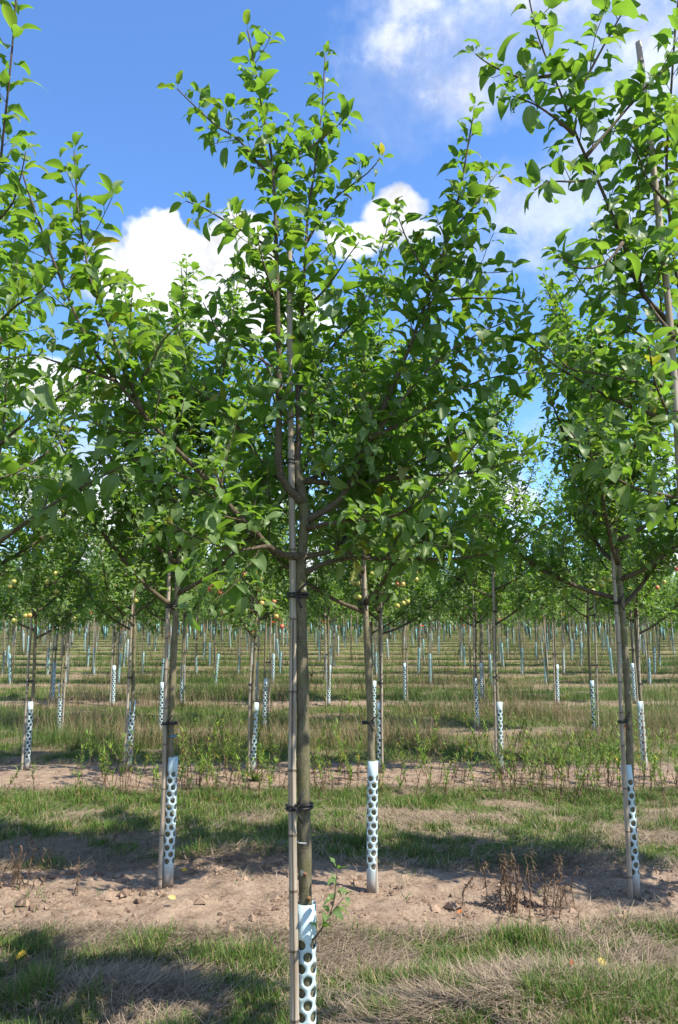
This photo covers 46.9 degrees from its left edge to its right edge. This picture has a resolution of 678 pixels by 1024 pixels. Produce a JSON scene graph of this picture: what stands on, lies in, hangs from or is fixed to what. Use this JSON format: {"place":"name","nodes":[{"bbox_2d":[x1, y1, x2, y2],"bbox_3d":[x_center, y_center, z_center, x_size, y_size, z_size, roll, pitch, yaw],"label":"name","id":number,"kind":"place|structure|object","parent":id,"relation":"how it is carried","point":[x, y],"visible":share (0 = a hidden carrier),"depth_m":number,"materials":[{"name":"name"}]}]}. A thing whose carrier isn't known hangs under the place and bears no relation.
{"place":"outdoors","nodes":[
{"label":"outdoors","id":0,"kind":"place"},
{"bbox_2d":[0,623,677,1023],"bbox_3d":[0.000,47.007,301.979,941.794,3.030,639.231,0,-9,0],"label":"ground","id":1,"kind":"structure","parent":0,"point":[432,883],"depth_m":6.73,"materials":[{"name":"soil"}]},
{"bbox_2d":[0,539,23,668],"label":"apple tree","id":2,"kind":"object","parent":1,"relation":"on","point":[6,602],"visible":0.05,"depth_m":24.27,"materials":[{"name":"green plant"}]},
{"bbox_2d":[0,563,30,677],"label":"apple tree","id":3,"kind":"object","parent":1,"relation":"on","point":[2,623],"visible":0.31,"depth_m":21.31,"materials":[{"name":"green plant"}]},
{"bbox_2d":[20,544,35,769],"bbox_3d":[-4.047,1.649,10.232,0.044,3.590,0.039,0,-9,0],"label":"bamboo stake","id":4,"kind":"object","parent":1,"relation":"on","point":[26,701],"visible":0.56,"depth_m":10.12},
{"bbox_2d":[0,841,56,889],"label":"dead weed","id":5,"kind":"object","parent":1,"relation":"on","point":[16,873],"visible":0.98,"depth_m":5.31,"materials":[{"name":"brown plant"}]},
{"bbox_2d":[24,701,32,769],"bbox_3d":[-4.003,2.885,10.081,0.074,0.860,0.088,1,-8,-6],"label":"tree guard","id":6,"kind":"object","parent":1,"relation":"on","point":[27,761],"visible":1,"depth_m":10.05,"materials":[{"name":"white plastic"}]},
{"bbox_2d":[49,606,56,701],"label":"bamboo stake","id":7,"kind":"object","parent":1,"relation":"on","point":[51,666],"visible":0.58,"depth_m":17.18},
{"bbox_2d":[51,663,55,702],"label":"tree guard","id":8,"kind":"object","parent":1,"relation":"on","point":[53,695],"visible":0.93,"depth_m":17.14,"materials":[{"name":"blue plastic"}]},
{"bbox_2d":[0,418,110,757],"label":"apple tree","id":9,"kind":"object","parent":1,"relation":"on","point":[34,586],"visible":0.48,"depth_m":10.31,"materials":[{"name":"green plant"}]},
{"bbox_2d":[14,543,98,690],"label":"apple tree","id":10,"kind":"object","parent":1,"relation":"on","point":[56,645],"visible":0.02,"depth_m":17.29,"materials":[{"name":"green plant"}]},
{"bbox_2d":[5,506,112,724],"bbox_3d":[-4.454,1.687,13.183,1.863,4.161,1.680,-4,-9,22],"label":"apple tree","id":11,"kind":"object","parent":1,"relation":"on","point":[74,590],"visible":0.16,"depth_m":13.04,"materials":[{"name":"green plant"}]},
{"bbox_2d":[57,682,62,731],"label":"tree guard","id":12,"kind":"object","parent":1,"relation":"on","point":[59,707],"visible":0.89,"depth_m":12.90,"materials":[{"name":"white plastic"}]},
{"bbox_2d":[0,298,123,582],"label":"apple tree","id":13,"kind":"object","parent":1,"relation":"on","point":[37,536],"visible":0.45,"depth_m":5.49,"materials":[{"name":"green plant"}]},
{"bbox_2d":[61,592,69,733],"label":"bamboo stake","id":14,"kind":"object","parent":1,"relation":"on","point":[63,708],"visible":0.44,"depth_m":12.95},
{"bbox_2d":[43,583,91,676],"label":"apple tree","id":15,"kind":"object","parent":1,"relation":"on","point":[74,622],"visible":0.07,"depth_m":21.34,"materials":[{"name":"green plant"}]},
{"bbox_2d":[0,0,176,549],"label":"apple tree","id":16,"kind":"object","parent":1,"relation":"on","point":[76,477],"visible":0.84,"depth_m":3.05,"materials":[{"name":"green plant"}]},
{"bbox_2d":[109,611,114,705],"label":"bamboo stake","id":17,"kind":"object","parent":1,"relation":"on","point":[111,666],"visible":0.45,"depth_m":16.63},
{"bbox_2d":[76,521,148,699],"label":"apple tree","id":18,"kind":"object","parent":1,"relation":"on","point":[129,604],"visible":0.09,"depth_m":16.72,"materials":[{"name":"green plant"}]},
{"bbox_2d":[111,666,115,706],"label":"tree guard","id":19,"kind":"object","parent":1,"relation":"on","point":[112,701],"visible":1,"depth_m":16.56,"materials":[{"name":"white plastic"}]},
{"bbox_2d":[102,577,149,674],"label":"apple tree","id":20,"kind":"object","parent":1,"relation":"on","point":[120,622],"visible":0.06,"depth_m":21.30,"materials":[{"name":"green plant"}]},
{"bbox_2d":[54,429,202,757],"bbox_3d":[-2.570,0.926,9.794,2.213,4.704,2.100,1,-9,-9],"label":"apple tree","id":21,"kind":"object","parent":1,"relation":"on","point":[116,602],"visible":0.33,"depth_m":9.99,"materials":[{"name":"green plant"}]},
{"bbox_2d":[122,528,135,772],"bbox_3d":[-2.677,1.613,10.008,0.062,3.532,0.043,0,-9,0],"label":"bamboo stake","id":22,"kind":"object","parent":1,"relation":"on","point":[127,701],"visible":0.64,"depth_m":9.91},
{"bbox_2d":[126,700,135,770],"bbox_3d":[-2.635,2.823,9.877,0.076,0.860,0.087,0,-10,7],"label":"tree guard","id":23,"kind":"object","parent":1,"relation":"on","point":[129,724],"visible":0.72,"depth_m":9.87,"materials":[{"name":"white plastic"}]},
{"bbox_2d":[126,581,164,667],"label":"apple tree","id":24,"kind":"object","parent":1,"relation":"on","point":[148,616],"visible":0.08,"depth_m":24.13,"materials":[{"name":"green plant"}]},
{"bbox_2d":[136,578,172,678],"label":"apple tree","id":25,"kind":"object","parent":1,"relation":"on","point":[163,609],"visible":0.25,"depth_m":21.08,"materials":[{"name":"green plant"}]},
{"bbox_2d":[113,507,208,725],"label":"apple tree","id":26,"kind":"object","parent":1,"relation":"on","point":[155,611],"visible":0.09,"depth_m":13.27,"materials":[{"name":"green plant"}]},
{"bbox_2d":[159,682,163,731],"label":"tree guard","id":27,"kind":"object","parent":1,"relation":"on","point":[161,690],"visible":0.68,"depth_m":12.94,"materials":[{"name":"white plastic"}]},
{"bbox_2d":[157,396,177,888],"bbox_3d":[-1.225,0.908,5.594,0.041,3.603,0.043,0,-9,0],"label":"bamboo stake","id":28,"kind":"object","parent":1,"relation":"on","point":[162,813],"visible":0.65,"depth_m":5.48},
{"bbox_2d":[162,756,177,887],"bbox_3d":[-1.175,2.151,5.444,0.076,0.860,0.087,-2,-9,13],"label":"tree guard","id":29,"kind":"object","parent":1,"relation":"on","point":[168,876],"visible":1,"depth_m":5.42,"materials":[{"name":"white plastic"}]},
{"bbox_2d":[142,546,212,698],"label":"apple tree","id":30,"kind":"object","parent":1,"relation":"on","point":[196,604],"visible":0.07,"depth_m":16.78,"materials":[{"name":"green plant"}]},
{"bbox_2d":[184,603,185,703],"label":"bamboo stake","id":31,"kind":"object","parent":1,"relation":"on","point":[184,659],"visible":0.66,"depth_m":16.77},
{"bbox_2d":[29,253,366,863],"bbox_3d":[-0.925,0.329,5.824,2.253,4.699,2.016,0,-9,0],"label":"apple tree","id":32,"kind":"object","parent":1,"relation":"on","point":[128,511],"visible":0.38,"depth_m":5.57,"materials":[{"name":"green plant"}]},
{"bbox_2d":[179,572,219,664],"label":"apple tree","id":33,"kind":"object","parent":1,"relation":"on","point":[197,615],"visible":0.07,"depth_m":24.42,"materials":[{"name":"green plant"}]},
{"bbox_2d":[186,597,220,651],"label":"apple tree","id":34,"kind":"object","parent":1,"relation":"on","point":[204,621],"visible":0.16,"depth_m":30.06,"materials":[{"name":"green plant"}]},
{"bbox_2d":[188,554,245,675],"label":"apple tree","id":35,"kind":"object","parent":1,"relation":"on","point":[216,610],"visible":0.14,"depth_m":21.09,"materials":[{"name":"green plant"}]},
{"bbox_2d":[247,579,252,770],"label":"bamboo stake","id":36,"kind":"object","parent":1,"relation":"on","point":[249,696],"visible":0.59,"depth_m":9.82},
{"bbox_2d":[206,498,296,719],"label":"apple tree","id":37,"kind":"object","parent":1,"relation":"on","point":[265,638],"visible":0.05,"depth_m":13.64,"materials":[{"name":"green plant"}]},
{"bbox_2d":[250,702,258,773],"bbox_3d":[-1.061,2.824,9.771,0.075,0.861,0.106,-12,-15,53],"label":"tree guard","id":38,"kind":"object","parent":1,"relation":"on","point":[253,769],"visible":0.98,"depth_m":9.74,"materials":[{"name":"white plastic"}]},
{"bbox_2d":[257,615,258,701],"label":"bamboo stake","id":39,"kind":"object","parent":1,"relation":"on","point":[258,669],"visible":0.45,"depth_m":17.16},
{"bbox_2d":[195,383,322,760],"bbox_3d":[-1.074,0.656,9.867,1.801,5.295,2.012,2,-9,-14],"label":"apple tree","id":40,"kind":"object","parent":1,"relation":"on","point":[279,598],"visible":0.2,"depth_m":9.78,"materials":[{"name":"green plant"}]},
{"bbox_2d":[262,678,267,729],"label":"tree guard","id":41,"kind":"object","parent":1,"relation":"on","point":[266,681],"visible":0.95,"depth_m":13.50,"materials":[{"name":"white plastic"}]},
{"bbox_2d":[221,546,311,694],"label":"apple tree","id":42,"kind":"object","parent":1,"relation":"on","point":[262,616],"visible":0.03,"depth_m":17.36,"materials":[{"name":"green plant"}]},
{"bbox_2d":[268,617,271,725],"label":"bamboo stake","id":43,"kind":"object","parent":1,"relation":"on","point":[269,668],"visible":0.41,"depth_m":13.58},
{"bbox_2d":[264,602,287,669],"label":"apple tree","id":44,"kind":"object","parent":1,"relation":"on","point":[278,629],"visible":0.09,"depth_m":24.13,"materials":[{"name":"green plant"}]},
{"bbox_2d":[0,9,567,1022],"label":"apple tree","id":45,"kind":"object","parent":1,"relation":"on","point":[362,467],"visible":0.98,"depth_m":3.24,"materials":[{"name":"green plant"}]},
{"bbox_2d":[286,581,309,607],"bbox_3d":[-0.167,0.338,3.178,0.094,0.111,0.088,0,-9,0],"label":"tree tie","id":46,"kind":"object","parent":45,"relation":"attached to","point":[298,594],"visible":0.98,"depth_m":3.15,"materials":[{"name":"black rubber"}]},
{"bbox_2d":[285,791,313,823],"bbox_3d":[-0.152,1.141,3.048,0.089,0.123,0.112,-5,-10,29],"label":"tree tie","id":47,"kind":"object","parent":45,"relation":"attached to","point":[296,807],"visible":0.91,"depth_m":3.01,"materials":[{"name":"black rubber"}]},
{"bbox_2d":[287,249,299,1023],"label":"bamboo stake","id":48,"kind":"object","parent":1,"relation":"on","point":[294,947],"visible":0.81,"depth_m":3.07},
{"bbox_2d":[298,900,315,1023],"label":"tree guard","id":49,"kind":"object","parent":1,"relation":"on","point":[306,927],"visible":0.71,"depth_m":2.95,"materials":[{"name":"white plastic"}]},
{"bbox_2d":[288,514,354,698],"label":"apple tree","id":50,"kind":"object","parent":1,"relation":"on","point":[332,586],"visible":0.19,"depth_m":16.93,"materials":[{"name":"green plant"}]},
{"bbox_2d":[178,254,468,869],"bbox_3d":[0.260,0.340,5.597,2.387,4.618,2.011,9,-12,-44],"label":"apple tree","id":51,"kind":"object","parent":1,"relation":"on","point":[373,351],"visible":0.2,"depth_m":5.54,"materials":[{"name":"green plant"}]},
{"bbox_2d":[306,569,344,677],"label":"apple tree","id":52,"kind":"object","parent":1,"relation":"on","point":[309,617],"visible":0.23,"depth_m":21.36,"materials":[{"name":"green plant"}]},
{"bbox_2d":[324,560,326,704],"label":"bamboo stake","id":53,"kind":"object","parent":1,"relation":"on","point":[325,652],"visible":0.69,"depth_m":16.77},
{"bbox_2d":[307,577,349,664],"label":"apple tree","id":54,"kind":"object","parent":1,"relation":"on","point":[330,614],"visible":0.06,"depth_m":24.41,"materials":[{"name":"green plant"}]},
{"bbox_2d":[327,665,330,705],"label":"tree guard","id":55,"kind":"object","parent":1,"relation":"on","point":[328,700],"visible":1,"depth_m":16.71,"materials":[{"name":"white plastic"}]},
{"bbox_2d":[0,656,677,1023],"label":"grass","id":56,"kind":"structure","parent":1,"relation":"on","point":[38,973],"depth_m":5.89,"materials":[{"name":"plant"}]},
{"bbox_2d":[0,639,677,814],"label":"tall weeds","id":57,"kind":"object","parent":1,"relation":"on","point":[202,762],"visible":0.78,"depth_m":9.18,"materials":[{"name":"green plant"}]},
{"bbox_2d":[0,699,677,950],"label":"soil clods","id":58,"kind":"object","parent":1,"relation":"on","point":[252,917],"visible":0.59,"depth_m":5.16,"materials":[{"name":"soil"}]},
{"bbox_2d":[0,669,677,1023],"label":"cut hay","id":59,"kind":"object","parent":1,"relation":"on","point":[142,980],"visible":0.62,"depth_m":4.26,"materials":[{"name":"plant"}]},
{"bbox_2d":[0,575,677,641],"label":"distant orchard","id":60,"kind":"object","parent":1,"relation":"on","point":[447,622],"visible":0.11,"depth_m":51.69,"materials":[{"name":"green plant"}]},
{"bbox_2d":[343,581,361,659],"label":"apple tree","id":61,"kind":"object","parent":1,"relation":"on","point":[357,614],"visible":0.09,"depth_m":30.39,"materials":[{"name":"green plant"}]},
{"bbox_2d":[362,532,378,893],"bbox_3d":[0.212,1.098,5.481,0.119,3.206,0.038,0,-9,0],"label":"bamboo stake","id":62,"kind":"object","parent":1,"relation":"on","point":[365,595],"visible":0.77,"depth_m":5.53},
{"bbox_2d":[366,760,377,892],"bbox_3d":[0.227,2.139,5.325,0.074,0.860,0.088,3,-9,-15],"label":"tree guard","id":63,"kind":"object","parent":1,"relation":"on","point":[372,770],"visible":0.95,"depth_m":5.31,"materials":[{"name":"white plastic"}]},
{"bbox_2d":[377,701,380,772],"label":"tree guard","id":64,"kind":"object","parent":1,"relation":"on","point":[378,724],"visible":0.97,"depth_m":9.70,"materials":[{"name":"white plastic"}]},
{"bbox_2d":[380,554,383,773],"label":"bamboo stake","id":65,"kind":"object","parent":1,"relation":"on","point":[381,688],"visible":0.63,"depth_m":9.77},
{"bbox_2d":[333,557,437,706],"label":"apple tree","id":66,"kind":"object","parent":1,"relation":"on","point":[398,614],"visible":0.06,"depth_m":13.19,"materials":[{"name":"green plant"}]},
{"bbox_2d":[405,597,407,700],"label":"bamboo stake","id":67,"kind":"object","parent":1,"relation":"on","point":[406,661],"visible":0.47,"depth_m":17.03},
{"bbox_2d":[317,457,497,756],"bbox_3d":[0.682,0.781,10.169,1.998,5.112,2.101,6,-11,-34],"label":"apple tree","id":68,"kind":"object","parent":1,"relation":"on","point":[357,596],"visible":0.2,"depth_m":9.87,"materials":[{"name":"green plant"}]},
{"bbox_2d":[382,504,452,695],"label":"apple tree","id":69,"kind":"object","parent":1,"relation":"on","point":[412,582],"visible":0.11,"depth_m":17.21,"materials":[{"name":"green plant"}]},
{"bbox_2d":[407,565,460,676],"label":"apple tree","id":70,"kind":"object","parent":1,"relation":"on","point":[439,615],"visible":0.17,"depth_m":21.27,"materials":[{"name":"green plant"}]},
{"bbox_2d":[441,582,477,673],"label":"apple tree","id":71,"kind":"object","parent":1,"relation":"on","point":[463,613],"visible":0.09,"depth_m":24.07,"materials":[{"name":"green plant"}]},
{"bbox_2d":[422,478,518,719],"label":"apple tree","id":72,"kind":"object","parent":1,"relation":"on","point":[477,594],"visible":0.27,"depth_m":13.75,"materials":[{"name":"green plant"}]},
{"bbox_2d":[472,579,475,728],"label":"bamboo stake","id":73,"kind":"object","parent":1,"relation":"on","point":[473,664],"visible":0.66,"depth_m":13.56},
{"bbox_2d":[472,678,479,728],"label":"tree guard","id":74,"kind":"object","parent":1,"relation":"on","point":[478,727],"visible":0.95,"depth_m":13.49,"materials":[{"name":"white plastic"}]},
{"bbox_2d":[441,537,513,695],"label":"apple tree","id":75,"kind":"object","parent":1,"relation":"on","point":[480,644],"visible":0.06,"depth_m":17.30,"materials":[{"name":"green plant"}]},
{"bbox_2d":[490,518,497,773],"bbox_3d":[1.944,1.581,9.854,0.062,3.550,0.042,0,-9,0],"label":"bamboo stake","id":76,"kind":"object","parent":1,"relation":"on","point":[494,695],"visible":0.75,"depth_m":9.77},
{"bbox_2d":[411,311,580,759],"bbox_3d":[1.950,0.234,9.919,2.200,6.111,1.994,9,-12,-44],"label":"apple tree","id":77,"kind":"object","parent":1,"relation":"on","point":[531,518],"visible":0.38,"depth_m":9.97,"materials":[{"name":"green plant"}]},
{"bbox_2d":[460,572,536,679],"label":"apple tree","id":78,"kind":"object","parent":1,"relation":"on","point":[507,622],"visible":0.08,"depth_m":20.93,"materials":[{"name":"green plant"}]},
{"bbox_2d":[496,702,503,773],"bbox_3d":[1.996,2.793,9.683,0.087,0.860,0.076,-6,-11,34],"label":"tree guard","id":79,"kind":"object","parent":1,"relation":"on","point":[498,706],"visible":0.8,"depth_m":9.68,"materials":[{"name":"white plastic"}]},
{"bbox_2d":[461,848,582,920],"bbox_3d":[1.139,2.368,4.981,0.835,0.419,0.540,0,-9,0],"label":"dead weed","id":80,"kind":"object","parent":1,"relation":"on","point":[510,896],"visible":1,"depth_m":4.97,"materials":[{"name":"dry leaf"},{"name":"dry plant stem"}]},
{"bbox_2d":[505,536,538,669],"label":"apple tree","id":81,"kind":"object","parent":1,"relation":"on","point":[514,594],"visible":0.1,"depth_m":23.97,"materials":[{"name":"green plant"}]},
{"bbox_2d":[523,532,570,677],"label":"apple tree","id":82,"kind":"object","parent":1,"relation":"on","point":[541,612],"visible":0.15,"depth_m":21.40,"materials":[{"name":"green plant"}]},
{"bbox_2d":[507,509,587,697],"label":"apple tree","id":83,"kind":"object","parent":1,"relation":"on","point":[554,608],"visible":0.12,"depth_m":16.96,"materials":[{"name":"green plant"}]},
{"bbox_2d":[526,585,576,647],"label":"apple tree","id":84,"kind":"object","parent":1,"relation":"on","point":[558,621],"visible":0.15,"depth_m":26.97,"materials":[{"name":"green plant"}]},
{"bbox_2d":[427,254,677,874],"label":"apple tree","id":85,"kind":"object","parent":1,"relation":"on","point":[587,510],"visible":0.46,"depth_m":5.55,"materials":[{"name":"green plant"}]},
{"bbox_2d":[552,616,555,704],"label":"bamboo stake","id":86,"kind":"object","parent":1,"relation":"on","point":[553,662],"visible":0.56,"depth_m":16.89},
{"bbox_2d":[525,560,585,669],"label":"apple tree","id":87,"kind":"object","parent":1,"relation":"on","point":[569,615],"visible":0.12,"depth_m":24.00,"materials":[{"name":"green plant"}]},
{"bbox_2d":[555,665,559,704],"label":"tree guard","id":88,"kind":"object","parent":1,"relation":"on","point":[557,668],"visible":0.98,"depth_m":16.86,"materials":[{"name":"white plastic"}]},
{"bbox_2d":[453,0,677,541],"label":"apple tree","id":89,"kind":"object","parent":1,"relation":"on","point":[629,92],"visible":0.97,"depth_m":3.02,"materials":[{"name":"green plant"}]},
{"bbox_2d":[564,567,590,658],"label":"apple tree","id":90,"kind":"object","parent":1,"relation":"on","point":[580,609],"visible":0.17,"depth_m":27.36,"materials":[{"name":"green plant"}]},
{"bbox_2d":[590,680,596,732],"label":"tree guard","id":91,"kind":"object","parent":1,"relation":"on","point":[593,694],"visible":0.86,"depth_m":13.04,"materials":[{"name":"white plastic"}]},
{"bbox_2d":[524,449,663,723],"bbox_3d":[4.180,1.297,13.300,2.155,4.930,2.260,2,-9,-13],"label":"apple tree","id":92,"kind":"object","parent":1,"relation":"on","point":[560,597],"visible":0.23,"depth_m":13.22,"materials":[{"name":"green plant"}]},
{"bbox_2d":[592,564,598,733],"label":"bamboo stake","id":93,"kind":"object","parent":1,"relation":"on","point":[596,663],"visible":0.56,"depth_m":13.11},
{"bbox_2d":[595,557,630,669],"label":"apple tree","id":94,"kind":"object","parent":1,"relation":"on","point":[609,619],"visible":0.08,"depth_m":24.07,"materials":[{"name":"green plant"}]},
{"bbox_2d":[606,422,632,897],"bbox_3d":[1.924,0.955,5.385,0.043,3.480,0.046,0,-9,0],"label":"bamboo stake","id":95,"kind":"object","parent":1,"relation":"on","point":[625,794],"visible":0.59,"depth_m":5.28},
{"bbox_2d":[564,401,677,757],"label":"apple tree","id":96,"kind":"object","parent":1,"relation":"on","point":[607,578],"visible":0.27,"depth_m":10.21,"materials":[{"name":"green plant"}]},
{"bbox_2d":[620,763,640,899],"bbox_3d":[1.959,2.138,5.252,0.088,0.860,0.074,-5,-9,31],"label":"tree guard","id":97,"kind":"object","parent":1,"relation":"on","point":[636,881],"visible":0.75,"depth_m":5.21,"materials":[{"name":"white plastic"}]},
{"bbox_2d":[628,566,637,699],"bbox_3d":[6.450,2.544,17.169,0.076,3.492,0.044,0,-9,0],"label":"bamboo stake","id":98,"kind":"object","parent":1,"relation":"on","point":[634,656],"visible":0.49,"depth_m":17.05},
{"bbox_2d":[630,663,636,703],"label":"tree guard","id":99,"kind":"object","parent":1,"relation":"on","point":[632,680],"visible":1,"depth_m":16.98,"materials":[{"name":"white plastic"}]},
{"bbox_2d":[599,546,673,695],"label":"apple tree","id":100,"kind":"object","parent":1,"relation":"on","point":[650,600],"visible":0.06,"depth_m":17.08,"materials":[{"name":"green plant"}]},
{"bbox_2d":[632,554,646,769],"bbox_3d":[3.897,1.854,10.151,0.044,3.139,0.048,0,-9,0],"label":"bamboo stake","id":101,"kind":"object","parent":1,"relation":"on","point":[642,717],"visible":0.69,"depth_m":10.10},
{"bbox_2d":[637,701,647,769],"bbox_3d":[3.893,2.865,10.020,0.076,0.860,0.078,-7,-10,32],"label":"tree guard","id":102,"kind":"object","parent":1,"relation":"on","point":[639,705],"visible":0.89,"depth_m":10.02,"materials":[{"name":"white plastic"}]},
{"bbox_2d":[626,562,670,676],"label":"apple tree","id":103,"kind":"object","parent":1,"relation":"on","point":[656,598],"visible":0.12,"depth_m":21.16,"materials":[{"name":"green plant"}]},
{"bbox_2d":[635,40,677,498],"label":"bamboo stake","id":104,"kind":"object","parent":1,"relation":"on","point":[665,277],"visible":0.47,"depth_m":3.16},
{"bbox_2d":[638,570,674,668],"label":"apple tree","id":105,"kind":"object","parent":1,"relation":"on","point":[658,608],"visible":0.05,"depth_m":24.13,"materials":[{"name":"green plant"}]},
{"bbox_2d":[651,584,677,656],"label":"apple tree","id":106,"kind":"object","parent":1,"relation":"on","point":[662,615],"visible":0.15,"depth_m":27.05,"materials":[{"name":"green plant"}]},
{"bbox_2d":[0,623,677,749],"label":"rough grass","id":107,"kind":"structure","parent":0,"point":[76,731],"depth_m":16.42,"materials":[{"name":"plant"}]},
{"bbox_2d":[0,0,677,622],"label":"sky","id":108,"kind":"structure","parent":0,"point":[100,64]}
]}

